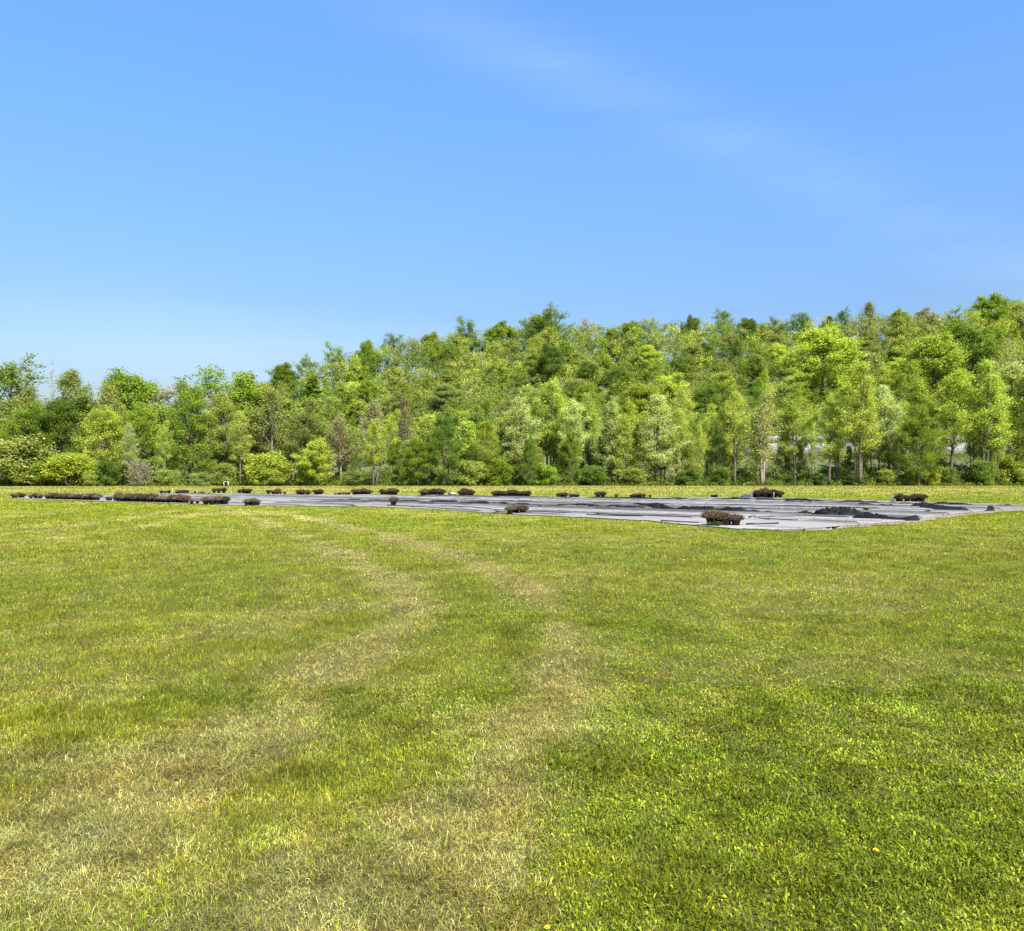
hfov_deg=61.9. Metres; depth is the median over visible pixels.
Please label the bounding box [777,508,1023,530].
bare earth
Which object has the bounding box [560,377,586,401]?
tree
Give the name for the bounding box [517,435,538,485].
tree
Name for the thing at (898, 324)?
tree
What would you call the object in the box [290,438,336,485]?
tree
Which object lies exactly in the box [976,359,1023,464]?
tree
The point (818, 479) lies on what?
shrub
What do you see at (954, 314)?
tree
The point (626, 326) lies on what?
tree
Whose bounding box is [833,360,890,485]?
tree
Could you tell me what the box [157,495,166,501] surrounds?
dead mum
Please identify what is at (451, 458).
tree
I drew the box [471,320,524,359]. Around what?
tree
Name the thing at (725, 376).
tree
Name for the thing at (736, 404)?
tree
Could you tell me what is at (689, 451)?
tree
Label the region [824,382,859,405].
tree
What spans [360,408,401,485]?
tree
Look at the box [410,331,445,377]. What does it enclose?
tree
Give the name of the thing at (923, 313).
tree
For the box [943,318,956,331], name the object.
tree
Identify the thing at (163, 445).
tree
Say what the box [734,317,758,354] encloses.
tree
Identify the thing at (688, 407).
tree
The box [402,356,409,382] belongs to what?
tree
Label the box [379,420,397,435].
tree
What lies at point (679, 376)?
tree
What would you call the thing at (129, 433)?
tree
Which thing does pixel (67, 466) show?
shrub
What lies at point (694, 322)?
tree
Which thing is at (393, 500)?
dead mum
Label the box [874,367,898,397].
tree
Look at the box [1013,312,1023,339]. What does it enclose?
tree
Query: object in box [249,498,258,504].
dead mum
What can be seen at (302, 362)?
tree
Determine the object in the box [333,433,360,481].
tree
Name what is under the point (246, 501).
dead mum
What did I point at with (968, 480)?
undergrowth
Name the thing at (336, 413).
tree
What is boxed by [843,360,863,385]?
tree
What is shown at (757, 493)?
dead mum
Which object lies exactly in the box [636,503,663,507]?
fabric fold
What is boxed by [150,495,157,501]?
dead mum
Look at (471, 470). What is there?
shrub
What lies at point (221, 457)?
tree
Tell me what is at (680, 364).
tree
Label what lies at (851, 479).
shrub
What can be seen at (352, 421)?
tree
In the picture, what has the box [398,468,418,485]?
shrub
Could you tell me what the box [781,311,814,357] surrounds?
tree
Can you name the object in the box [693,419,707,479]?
tree
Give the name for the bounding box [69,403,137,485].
tree
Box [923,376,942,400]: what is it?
tree
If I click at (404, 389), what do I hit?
tree
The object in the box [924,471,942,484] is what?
shrub
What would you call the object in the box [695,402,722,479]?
tree
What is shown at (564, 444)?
tree
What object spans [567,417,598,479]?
tree
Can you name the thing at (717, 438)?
tree
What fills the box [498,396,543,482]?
tree
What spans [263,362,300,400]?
tree
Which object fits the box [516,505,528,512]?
dead mum
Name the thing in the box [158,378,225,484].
tree
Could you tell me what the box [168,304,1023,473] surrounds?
woodland
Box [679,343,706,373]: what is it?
tree
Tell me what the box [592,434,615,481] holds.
tree
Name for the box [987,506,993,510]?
fabric heap
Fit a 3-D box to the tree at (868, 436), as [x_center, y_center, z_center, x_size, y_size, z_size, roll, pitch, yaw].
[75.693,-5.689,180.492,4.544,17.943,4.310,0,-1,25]
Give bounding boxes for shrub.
[0,431,64,485]
[23,460,55,485]
[40,452,100,485]
[79,473,97,485]
[92,459,124,485]
[123,457,156,485]
[154,467,182,485]
[187,471,212,485]
[208,461,237,485]
[238,448,297,485]
[255,466,286,485]
[296,463,321,485]
[338,468,364,485]
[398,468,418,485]
[453,460,487,484]
[481,453,518,485]
[531,462,561,485]
[579,464,609,485]
[623,467,647,485]
[678,467,702,484]
[709,467,731,484]
[784,476,795,483]
[809,474,825,485]
[844,474,857,484]
[876,468,898,484]
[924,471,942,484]
[935,466,958,483]
[967,458,1000,485]
[988,454,1023,483]
[1008,468,1023,482]
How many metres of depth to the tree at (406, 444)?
166.09 m
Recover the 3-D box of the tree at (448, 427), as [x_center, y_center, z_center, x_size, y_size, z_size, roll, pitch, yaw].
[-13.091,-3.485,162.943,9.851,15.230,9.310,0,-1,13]
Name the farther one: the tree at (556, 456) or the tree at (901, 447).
the tree at (556, 456)
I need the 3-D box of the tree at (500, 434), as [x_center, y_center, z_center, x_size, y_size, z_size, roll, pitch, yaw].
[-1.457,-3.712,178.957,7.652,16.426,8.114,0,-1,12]
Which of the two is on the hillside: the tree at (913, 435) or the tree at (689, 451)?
the tree at (913, 435)
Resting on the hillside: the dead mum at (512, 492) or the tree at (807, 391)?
the tree at (807, 391)
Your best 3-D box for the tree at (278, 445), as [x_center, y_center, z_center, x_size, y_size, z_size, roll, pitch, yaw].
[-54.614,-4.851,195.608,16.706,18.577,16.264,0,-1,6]
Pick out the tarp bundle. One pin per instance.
(751, 495)
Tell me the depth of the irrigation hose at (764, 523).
27.93 m
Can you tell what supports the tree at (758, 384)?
on the hillside
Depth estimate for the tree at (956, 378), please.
168.74 m
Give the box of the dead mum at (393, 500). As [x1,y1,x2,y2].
[388,496,399,504]
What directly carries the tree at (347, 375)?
on the hillside
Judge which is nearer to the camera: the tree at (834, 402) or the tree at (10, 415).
the tree at (10, 415)
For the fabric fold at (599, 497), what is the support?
on the ground cover fabric
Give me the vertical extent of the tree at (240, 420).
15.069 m
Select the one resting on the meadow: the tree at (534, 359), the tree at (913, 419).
the tree at (913, 419)
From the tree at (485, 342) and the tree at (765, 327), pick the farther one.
the tree at (765, 327)
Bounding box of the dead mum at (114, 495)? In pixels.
[113,491,123,500]
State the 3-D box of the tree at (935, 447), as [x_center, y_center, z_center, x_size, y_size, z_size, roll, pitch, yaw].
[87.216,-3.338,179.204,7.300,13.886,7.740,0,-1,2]
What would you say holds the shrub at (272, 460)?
on the meadow
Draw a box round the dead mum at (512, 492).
[507,489,516,495]
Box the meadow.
[0,486,1023,930]
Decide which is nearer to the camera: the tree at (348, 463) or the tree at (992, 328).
the tree at (348, 463)
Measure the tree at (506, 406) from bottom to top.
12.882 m
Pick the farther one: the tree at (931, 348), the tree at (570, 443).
the tree at (931, 348)
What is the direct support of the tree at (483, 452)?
on the hillside
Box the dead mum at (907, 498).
[903,495,911,500]
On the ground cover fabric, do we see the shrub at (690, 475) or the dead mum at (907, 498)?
the dead mum at (907, 498)
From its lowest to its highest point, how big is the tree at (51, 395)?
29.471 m
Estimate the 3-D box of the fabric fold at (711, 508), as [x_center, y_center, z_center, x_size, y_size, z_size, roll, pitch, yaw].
[9.895,1.985,39.087,0.912,0.236,9.348,1,-1,-37]
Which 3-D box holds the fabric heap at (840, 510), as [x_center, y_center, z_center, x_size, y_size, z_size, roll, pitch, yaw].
[13.354,1.853,34.780,1.681,0.378,1.852,0,-1,-20]
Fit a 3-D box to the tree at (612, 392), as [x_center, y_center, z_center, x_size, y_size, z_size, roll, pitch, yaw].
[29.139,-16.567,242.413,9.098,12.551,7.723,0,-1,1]
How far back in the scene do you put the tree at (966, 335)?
258.57 m
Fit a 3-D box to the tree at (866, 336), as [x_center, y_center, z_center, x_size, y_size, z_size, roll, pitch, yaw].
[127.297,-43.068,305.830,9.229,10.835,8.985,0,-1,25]
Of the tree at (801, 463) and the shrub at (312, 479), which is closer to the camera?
the shrub at (312, 479)
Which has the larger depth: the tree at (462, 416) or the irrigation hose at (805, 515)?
the tree at (462, 416)
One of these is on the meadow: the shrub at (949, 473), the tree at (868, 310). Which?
the shrub at (949, 473)
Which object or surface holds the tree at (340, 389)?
on the hillside
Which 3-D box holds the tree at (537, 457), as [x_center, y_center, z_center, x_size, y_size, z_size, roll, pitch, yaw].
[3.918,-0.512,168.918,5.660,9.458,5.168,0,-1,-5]
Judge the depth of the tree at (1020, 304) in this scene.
315.29 m
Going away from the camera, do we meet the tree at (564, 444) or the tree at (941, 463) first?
the tree at (564, 444)
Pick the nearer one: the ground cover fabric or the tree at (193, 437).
the ground cover fabric
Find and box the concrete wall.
[745,436,1010,456]
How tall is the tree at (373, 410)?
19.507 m
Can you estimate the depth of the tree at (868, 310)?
310.38 m
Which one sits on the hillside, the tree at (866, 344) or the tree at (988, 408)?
the tree at (866, 344)
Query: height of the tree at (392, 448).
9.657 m
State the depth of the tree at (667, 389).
238.15 m
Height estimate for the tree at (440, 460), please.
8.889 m
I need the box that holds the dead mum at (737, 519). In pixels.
[730,513,744,524]
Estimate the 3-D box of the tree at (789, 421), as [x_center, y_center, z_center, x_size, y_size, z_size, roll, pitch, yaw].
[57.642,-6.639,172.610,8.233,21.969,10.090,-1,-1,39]
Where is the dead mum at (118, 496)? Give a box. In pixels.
[115,494,122,500]
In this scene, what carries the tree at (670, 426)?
on the hillside
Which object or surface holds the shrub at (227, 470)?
on the meadow
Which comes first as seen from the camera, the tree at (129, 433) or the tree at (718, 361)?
the tree at (129, 433)
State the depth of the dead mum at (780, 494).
66.27 m
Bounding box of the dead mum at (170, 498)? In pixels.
[167,494,175,501]
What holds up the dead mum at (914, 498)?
on the ground cover fabric
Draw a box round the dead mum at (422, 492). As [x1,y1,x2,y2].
[418,489,425,494]
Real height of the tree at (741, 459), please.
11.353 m
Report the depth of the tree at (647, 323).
315.68 m
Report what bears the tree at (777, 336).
on the hillside
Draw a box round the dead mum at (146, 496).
[143,494,149,501]
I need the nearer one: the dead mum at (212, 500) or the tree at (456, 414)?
the dead mum at (212, 500)
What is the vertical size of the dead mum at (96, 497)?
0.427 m
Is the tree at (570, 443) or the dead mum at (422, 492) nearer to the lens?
the dead mum at (422, 492)
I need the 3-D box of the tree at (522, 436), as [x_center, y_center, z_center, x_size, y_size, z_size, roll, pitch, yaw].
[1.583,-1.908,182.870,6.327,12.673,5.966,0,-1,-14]
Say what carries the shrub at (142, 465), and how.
on the meadow
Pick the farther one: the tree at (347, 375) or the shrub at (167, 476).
the tree at (347, 375)
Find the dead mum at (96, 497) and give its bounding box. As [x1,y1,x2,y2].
[92,494,100,499]
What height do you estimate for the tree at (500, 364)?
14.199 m
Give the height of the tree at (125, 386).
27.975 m
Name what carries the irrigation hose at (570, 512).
on the ground cover fabric
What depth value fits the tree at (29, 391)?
189.94 m
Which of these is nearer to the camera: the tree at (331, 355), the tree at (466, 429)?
the tree at (466, 429)
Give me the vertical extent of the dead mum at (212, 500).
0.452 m
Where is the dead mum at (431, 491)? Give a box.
[428,489,435,494]
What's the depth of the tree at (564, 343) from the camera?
302.65 m
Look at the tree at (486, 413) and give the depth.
241.80 m
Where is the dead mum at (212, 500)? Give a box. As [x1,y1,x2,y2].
[207,497,215,503]
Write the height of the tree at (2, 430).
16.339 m
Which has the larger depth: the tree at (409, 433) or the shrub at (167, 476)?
the tree at (409, 433)
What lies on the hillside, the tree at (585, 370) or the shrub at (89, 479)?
the tree at (585, 370)
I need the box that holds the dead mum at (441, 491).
[438,489,445,494]
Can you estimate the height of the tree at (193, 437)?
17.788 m
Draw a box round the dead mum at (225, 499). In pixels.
[220,495,230,503]
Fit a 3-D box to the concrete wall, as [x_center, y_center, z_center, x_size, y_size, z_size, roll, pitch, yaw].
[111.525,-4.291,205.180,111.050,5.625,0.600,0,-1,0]
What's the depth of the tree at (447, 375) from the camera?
273.28 m
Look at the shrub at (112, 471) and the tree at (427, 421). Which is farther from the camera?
the tree at (427, 421)
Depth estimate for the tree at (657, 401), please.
167.21 m
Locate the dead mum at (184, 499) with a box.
[180,496,189,502]
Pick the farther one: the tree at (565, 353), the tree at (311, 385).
the tree at (565, 353)
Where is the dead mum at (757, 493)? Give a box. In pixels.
[753,490,761,497]
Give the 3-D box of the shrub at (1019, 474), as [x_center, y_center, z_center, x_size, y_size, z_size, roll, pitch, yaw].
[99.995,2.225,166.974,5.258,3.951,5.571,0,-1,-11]
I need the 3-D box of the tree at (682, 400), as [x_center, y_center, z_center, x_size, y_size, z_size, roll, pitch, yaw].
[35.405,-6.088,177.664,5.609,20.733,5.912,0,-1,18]
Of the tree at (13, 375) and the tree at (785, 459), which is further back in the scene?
the tree at (13, 375)
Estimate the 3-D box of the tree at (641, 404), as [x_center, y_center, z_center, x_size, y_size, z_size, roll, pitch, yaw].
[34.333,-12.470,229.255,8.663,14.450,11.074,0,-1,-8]
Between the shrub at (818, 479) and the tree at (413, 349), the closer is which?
the shrub at (818, 479)
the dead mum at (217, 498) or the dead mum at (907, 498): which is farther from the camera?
the dead mum at (907, 498)
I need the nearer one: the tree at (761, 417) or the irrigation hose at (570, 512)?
the irrigation hose at (570, 512)
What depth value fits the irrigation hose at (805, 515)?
33.44 m
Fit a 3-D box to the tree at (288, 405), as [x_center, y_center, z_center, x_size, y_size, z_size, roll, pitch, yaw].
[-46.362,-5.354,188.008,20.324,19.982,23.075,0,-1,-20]
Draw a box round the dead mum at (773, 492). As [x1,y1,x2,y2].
[768,489,777,497]
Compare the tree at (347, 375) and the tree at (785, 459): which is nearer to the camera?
the tree at (785, 459)
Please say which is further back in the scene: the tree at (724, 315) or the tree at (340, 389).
the tree at (724, 315)
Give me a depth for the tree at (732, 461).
170.74 m
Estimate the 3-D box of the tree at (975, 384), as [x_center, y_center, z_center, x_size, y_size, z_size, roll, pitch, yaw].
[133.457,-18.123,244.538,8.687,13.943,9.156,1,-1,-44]
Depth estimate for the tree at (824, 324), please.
304.01 m
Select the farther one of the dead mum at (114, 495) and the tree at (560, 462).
the tree at (560, 462)
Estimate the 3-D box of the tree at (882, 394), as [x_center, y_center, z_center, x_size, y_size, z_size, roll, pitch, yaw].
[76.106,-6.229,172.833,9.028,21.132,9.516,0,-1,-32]
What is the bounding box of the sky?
[0,0,1023,458]
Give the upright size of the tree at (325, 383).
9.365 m
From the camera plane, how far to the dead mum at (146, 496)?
54.45 m
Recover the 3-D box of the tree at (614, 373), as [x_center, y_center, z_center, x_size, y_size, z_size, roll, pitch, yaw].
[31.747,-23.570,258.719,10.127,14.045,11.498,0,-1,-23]
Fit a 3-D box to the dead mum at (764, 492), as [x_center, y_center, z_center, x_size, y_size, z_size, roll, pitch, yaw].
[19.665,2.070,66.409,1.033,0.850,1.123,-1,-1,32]
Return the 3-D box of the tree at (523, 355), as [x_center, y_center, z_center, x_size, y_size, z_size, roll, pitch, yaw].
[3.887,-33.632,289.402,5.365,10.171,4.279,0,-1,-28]
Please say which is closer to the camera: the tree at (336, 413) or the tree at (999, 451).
the tree at (999, 451)
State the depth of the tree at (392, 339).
320.42 m
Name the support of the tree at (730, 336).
on the hillside
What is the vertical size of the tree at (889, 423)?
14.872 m
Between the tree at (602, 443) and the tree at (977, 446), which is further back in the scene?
the tree at (977, 446)
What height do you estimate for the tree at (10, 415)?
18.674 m
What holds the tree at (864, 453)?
on the hillside
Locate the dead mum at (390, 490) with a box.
[387,487,395,494]
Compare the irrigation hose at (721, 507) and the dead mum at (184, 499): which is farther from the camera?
the dead mum at (184, 499)
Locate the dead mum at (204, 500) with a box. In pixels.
[200,496,208,503]
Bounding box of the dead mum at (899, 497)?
[893,494,904,501]
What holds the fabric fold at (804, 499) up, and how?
on the ground cover fabric
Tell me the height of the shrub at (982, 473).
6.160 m
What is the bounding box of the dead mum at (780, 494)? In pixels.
[776,491,784,497]
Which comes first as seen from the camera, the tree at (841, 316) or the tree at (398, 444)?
the tree at (398, 444)
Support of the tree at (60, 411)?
on the hillside
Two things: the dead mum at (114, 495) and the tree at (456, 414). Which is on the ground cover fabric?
the dead mum at (114, 495)
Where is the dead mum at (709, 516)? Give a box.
[700,509,720,524]
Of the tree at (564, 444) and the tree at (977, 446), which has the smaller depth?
the tree at (564, 444)
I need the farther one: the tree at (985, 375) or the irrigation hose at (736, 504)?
the tree at (985, 375)
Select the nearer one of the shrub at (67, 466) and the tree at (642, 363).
the shrub at (67, 466)
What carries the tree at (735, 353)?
on the hillside
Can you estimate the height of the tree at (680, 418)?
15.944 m
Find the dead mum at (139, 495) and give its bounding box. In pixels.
[135,493,145,501]
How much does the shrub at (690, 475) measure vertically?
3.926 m
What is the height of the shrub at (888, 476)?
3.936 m
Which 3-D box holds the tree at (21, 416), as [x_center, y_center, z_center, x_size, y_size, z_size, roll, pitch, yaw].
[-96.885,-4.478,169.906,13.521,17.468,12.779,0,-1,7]
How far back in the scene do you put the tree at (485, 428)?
166.36 m
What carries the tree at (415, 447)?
on the meadow
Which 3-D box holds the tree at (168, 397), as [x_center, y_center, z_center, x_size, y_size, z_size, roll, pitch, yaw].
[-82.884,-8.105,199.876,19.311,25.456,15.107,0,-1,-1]
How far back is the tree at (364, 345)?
320.17 m
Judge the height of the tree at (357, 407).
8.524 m
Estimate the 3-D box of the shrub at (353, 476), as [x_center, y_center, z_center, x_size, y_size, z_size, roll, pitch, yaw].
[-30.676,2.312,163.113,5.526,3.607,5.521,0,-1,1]
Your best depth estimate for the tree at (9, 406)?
187.82 m
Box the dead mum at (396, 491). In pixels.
[393,488,399,494]
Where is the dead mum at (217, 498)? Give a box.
[213,495,222,503]
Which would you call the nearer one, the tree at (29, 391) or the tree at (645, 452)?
the tree at (645, 452)
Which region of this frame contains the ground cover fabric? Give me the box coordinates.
[14,493,1023,529]
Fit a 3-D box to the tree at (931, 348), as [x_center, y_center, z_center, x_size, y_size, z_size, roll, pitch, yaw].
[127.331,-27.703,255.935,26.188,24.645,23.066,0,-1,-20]
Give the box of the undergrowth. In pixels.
[0,346,1023,485]
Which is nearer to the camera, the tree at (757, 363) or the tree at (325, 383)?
the tree at (757, 363)
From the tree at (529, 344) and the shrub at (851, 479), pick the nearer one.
the shrub at (851, 479)
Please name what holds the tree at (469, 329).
on the hillside
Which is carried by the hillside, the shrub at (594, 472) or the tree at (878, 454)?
the tree at (878, 454)
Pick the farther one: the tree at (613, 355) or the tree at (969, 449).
the tree at (613, 355)
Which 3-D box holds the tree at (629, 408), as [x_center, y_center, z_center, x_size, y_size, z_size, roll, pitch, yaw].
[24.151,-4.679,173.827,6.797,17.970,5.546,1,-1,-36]
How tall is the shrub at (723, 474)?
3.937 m
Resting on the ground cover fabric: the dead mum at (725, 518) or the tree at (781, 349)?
the dead mum at (725, 518)
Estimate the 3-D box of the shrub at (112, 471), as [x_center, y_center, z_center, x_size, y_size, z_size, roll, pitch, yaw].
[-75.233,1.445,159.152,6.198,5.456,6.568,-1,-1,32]
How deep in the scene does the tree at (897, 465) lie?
175.66 m
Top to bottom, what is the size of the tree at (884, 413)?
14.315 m
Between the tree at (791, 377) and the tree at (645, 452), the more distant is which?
the tree at (791, 377)
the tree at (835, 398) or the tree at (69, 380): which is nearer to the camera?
the tree at (835, 398)
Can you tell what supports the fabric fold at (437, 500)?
on the ground cover fabric
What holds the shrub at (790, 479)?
on the meadow
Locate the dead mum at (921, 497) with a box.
[916,494,928,501]
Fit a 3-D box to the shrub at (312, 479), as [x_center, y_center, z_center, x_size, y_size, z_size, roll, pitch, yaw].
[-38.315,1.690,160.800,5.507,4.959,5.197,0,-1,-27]
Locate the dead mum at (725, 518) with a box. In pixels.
[718,511,733,524]
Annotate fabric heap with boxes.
[811,506,862,514]
[852,512,919,519]
[911,502,968,509]
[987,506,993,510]
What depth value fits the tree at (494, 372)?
261.98 m
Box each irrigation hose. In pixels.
[290,500,649,509]
[390,505,497,511]
[441,505,691,517]
[586,514,643,515]
[593,502,873,507]
[642,506,766,508]
[661,520,699,522]
[746,522,778,523]
[748,515,797,519]
[758,515,847,516]
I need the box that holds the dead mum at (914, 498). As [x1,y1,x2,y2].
[910,494,917,501]
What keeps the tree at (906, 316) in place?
on the hillside
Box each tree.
[0,350,50,429]
[0,394,37,436]
[0,399,56,460]
[0,401,80,454]
[0,423,15,473]
[16,385,44,408]
[26,395,110,478]
[47,397,90,454]
[48,361,56,403]
[49,368,99,438]
[57,405,118,479]
[68,366,166,477]
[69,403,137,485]
[80,381,128,470]
[101,402,137,478]
[105,401,168,482]
[118,371,171,463]
[118,422,140,485]
[122,400,185,471]
[136,378,183,455]
[144,364,265,481]
[153,418,173,485]
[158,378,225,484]
[179,409,203,471]
[194,370,300,466]
[195,410,233,460]
[199,390,248,463]
[200,399,287,479]
[226,410,255,485]
[249,385,291,460]
[250,421,294,464]
[258,395,352,473]
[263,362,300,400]
[280,398,321,485]
[283,410,336,478]
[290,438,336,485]
[292,351,321,393]
[296,375,324,407]
[317,395,348,479]
[319,340,347,388]
[319,416,359,480]
[322,378,327,392]
[322,396,341,409]
[330,385,354,403]
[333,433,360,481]
[340,401,368,427]
[341,363,375,385]
[347,434,359,459]
[348,415,355,434]
[349,339,379,379]
[355,380,380,402]
[356,400,388,481]
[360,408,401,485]
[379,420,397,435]
[380,332,410,365]
[381,441,400,482]
[383,366,407,387]
[386,391,415,413]
[390,438,405,470]
[391,383,417,398]
[393,391,417,464]
[393,426,418,440]
[394,438,422,467]
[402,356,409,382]
[403,334,422,368]
[403,438,431,484]
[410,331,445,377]
[413,414,438,484]
[426,408,466,485]
[426,447,446,482]
[427,383,467,410]
[431,368,463,396]
[435,342,462,370]
[439,428,458,480]
[440,437,457,469]
[442,409,475,437]
[444,332,465,359]
[450,410,474,477]
[452,421,485,477]
[453,314,482,354]
[458,408,493,456]
[463,353,491,384]
[463,417,510,484]
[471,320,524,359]
[477,432,487,484]
[482,356,515,398]
[482,401,490,422]
[483,340,489,369]
[489,369,503,404]
[493,410,516,455]
[494,399,532,427]
[497,418,518,480]
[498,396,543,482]
[499,386,544,434]
[507,438,526,476]
[514,429,526,444]
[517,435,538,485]
[518,441,543,483]
[519,313,558,349]
[520,352,526,380]
[521,347,553,384]
[526,339,532,358]
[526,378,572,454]
[526,378,572,466]
[530,300,577,345]
[531,447,545,465]
[532,342,566,385]
[532,421,562,462]
[550,438,561,480]
[553,345,585,372]
[555,397,592,480]
[556,339,576,352]
[557,439,577,480]
[557,445,569,483]
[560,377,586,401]
[561,425,581,482]
[566,382,604,415]
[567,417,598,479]
[569,391,601,466]
[571,422,597,473]
[574,316,602,354]
[574,361,606,393]
[579,359,610,385]
[584,390,602,418]
[584,418,602,455]
[592,394,634,483]
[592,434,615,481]
[593,353,615,375]
[596,327,622,360]
[597,411,637,478]
[597,424,618,474]
[600,365,632,397]
[600,385,623,412]
[607,344,630,365]
[609,414,637,481]
[614,320,652,357]
[614,382,675,432]
[616,370,642,397]
[621,401,646,477]
[627,356,653,385]
[630,393,692,482]
[631,393,650,436]
[632,436,649,484]
[634,344,666,379]
[638,316,661,343]
[639,339,663,360]
[643,426,668,480]
[647,437,671,478]
[650,419,680,479]
[653,373,698,417]
[661,357,691,383]
[665,374,692,410]
[665,391,697,439]
[668,449,682,485]
[669,407,695,482]
[671,388,696,476]
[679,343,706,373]
[680,315,704,345]
[680,440,698,469]
[691,384,724,422]
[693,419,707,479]
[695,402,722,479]
[696,342,715,363]
[703,435,721,482]
[708,357,737,381]
[708,369,739,412]
[711,406,724,468]
[712,307,734,352]
[713,396,752,436]
[715,332,749,360]
[718,390,752,484]
[718,443,737,482]
[721,433,748,466]
[726,419,742,482]
[727,339,742,377]
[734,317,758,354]
[738,387,784,485]
[741,352,773,395]
[745,421,772,475]
[746,407,763,483]
[748,377,768,408]
[756,368,771,398]
[757,323,777,354]
[762,342,795,376]
[764,316,793,348]
[768,332,797,351]
[769,409,809,435]
[772,428,793,479]
[774,324,868,405]
[776,379,816,483]
[778,367,815,400]
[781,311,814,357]
[792,442,808,480]
[799,388,824,419]
[805,390,852,485]
[805,422,818,473]
[816,320,826,332]
[822,433,849,480]
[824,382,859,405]
[826,315,831,326]
[827,389,847,423]
[829,398,847,482]
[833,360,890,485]
[834,305,850,337]
[840,446,853,472]
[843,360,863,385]
[851,422,875,470]
[853,426,868,479]
[854,340,886,373]
[857,301,879,335]
[857,331,878,347]
[861,383,905,482]
[863,399,879,471]
[864,429,893,480]
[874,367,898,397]
[876,424,907,478]
[877,403,888,424]
[878,307,920,344]
[881,357,919,379]
[884,403,948,485]
[884,409,892,461]
[885,337,915,361]
[887,331,978,403]
[887,373,911,424]
[889,318,912,342]
[897,399,910,481]
[898,358,940,477]
[905,415,930,483]
[911,306,945,342]
[922,367,980,467]
[922,424,949,467]
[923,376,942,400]
[927,402,964,435]
[934,440,949,467]
[936,320,1005,387]
[942,304,963,327]
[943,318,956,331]
[953,358,1017,481]
[961,393,989,479]
[963,292,1020,333]
[963,425,988,458]
[964,378,989,406]
[971,369,1000,393]
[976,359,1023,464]
[982,325,998,346]
[988,413,1005,484]
[993,330,1006,362]
[997,299,1023,339]
[1004,387,1023,471]
[1011,370,1023,437]
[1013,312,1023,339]
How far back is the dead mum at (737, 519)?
27.83 m
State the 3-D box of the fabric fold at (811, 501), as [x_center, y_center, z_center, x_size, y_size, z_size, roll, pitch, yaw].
[19.825,2.212,50.692,1.382,0.105,10.995,0,-1,-18]
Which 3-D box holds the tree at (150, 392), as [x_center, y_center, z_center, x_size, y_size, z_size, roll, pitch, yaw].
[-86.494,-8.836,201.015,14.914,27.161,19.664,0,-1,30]
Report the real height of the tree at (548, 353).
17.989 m
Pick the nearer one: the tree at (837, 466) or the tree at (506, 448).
the tree at (837, 466)
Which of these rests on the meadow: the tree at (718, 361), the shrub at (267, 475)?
the shrub at (267, 475)
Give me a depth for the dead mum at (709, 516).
27.83 m
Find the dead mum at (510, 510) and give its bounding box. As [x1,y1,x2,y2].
[504,505,515,513]
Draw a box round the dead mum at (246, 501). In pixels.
[242,498,249,504]
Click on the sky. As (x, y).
(234, 185)
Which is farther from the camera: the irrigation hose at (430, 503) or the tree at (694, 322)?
the tree at (694, 322)
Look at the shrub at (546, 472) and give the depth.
164.85 m
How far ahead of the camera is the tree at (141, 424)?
170.70 m
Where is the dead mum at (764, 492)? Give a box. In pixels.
[759,487,769,497]
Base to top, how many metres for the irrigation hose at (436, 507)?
0.064 m
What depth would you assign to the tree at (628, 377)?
256.21 m
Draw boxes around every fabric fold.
[339,499,537,501]
[420,501,644,507]
[430,495,701,498]
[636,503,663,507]
[659,505,811,513]
[715,497,967,503]
[785,500,875,504]
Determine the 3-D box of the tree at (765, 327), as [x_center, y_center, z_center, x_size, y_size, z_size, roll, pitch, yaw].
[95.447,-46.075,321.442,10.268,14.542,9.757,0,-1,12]
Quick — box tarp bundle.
[741,492,754,497]
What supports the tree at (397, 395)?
on the hillside
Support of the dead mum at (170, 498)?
on the ground cover fabric
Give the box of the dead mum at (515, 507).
[510,504,518,511]
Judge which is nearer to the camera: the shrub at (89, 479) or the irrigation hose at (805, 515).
the irrigation hose at (805, 515)
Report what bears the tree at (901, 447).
on the hillside
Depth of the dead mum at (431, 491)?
73.51 m
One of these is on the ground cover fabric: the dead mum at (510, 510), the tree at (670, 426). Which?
the dead mum at (510, 510)
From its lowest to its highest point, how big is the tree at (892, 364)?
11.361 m
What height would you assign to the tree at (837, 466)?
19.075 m
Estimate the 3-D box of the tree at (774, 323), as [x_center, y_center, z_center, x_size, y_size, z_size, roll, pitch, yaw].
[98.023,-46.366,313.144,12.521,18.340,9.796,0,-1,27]
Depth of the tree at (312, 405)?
167.96 m
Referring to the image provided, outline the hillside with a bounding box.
[0,347,1022,485]
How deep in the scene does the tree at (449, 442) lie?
176.26 m
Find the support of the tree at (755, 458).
on the meadow
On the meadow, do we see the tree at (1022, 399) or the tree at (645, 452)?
the tree at (1022, 399)
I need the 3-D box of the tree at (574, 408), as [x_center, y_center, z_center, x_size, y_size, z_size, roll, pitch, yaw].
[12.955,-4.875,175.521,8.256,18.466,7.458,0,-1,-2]
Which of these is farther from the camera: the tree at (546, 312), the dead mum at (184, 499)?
the tree at (546, 312)
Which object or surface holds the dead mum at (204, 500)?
on the ground cover fabric
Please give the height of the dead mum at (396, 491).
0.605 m
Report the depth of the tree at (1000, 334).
285.34 m

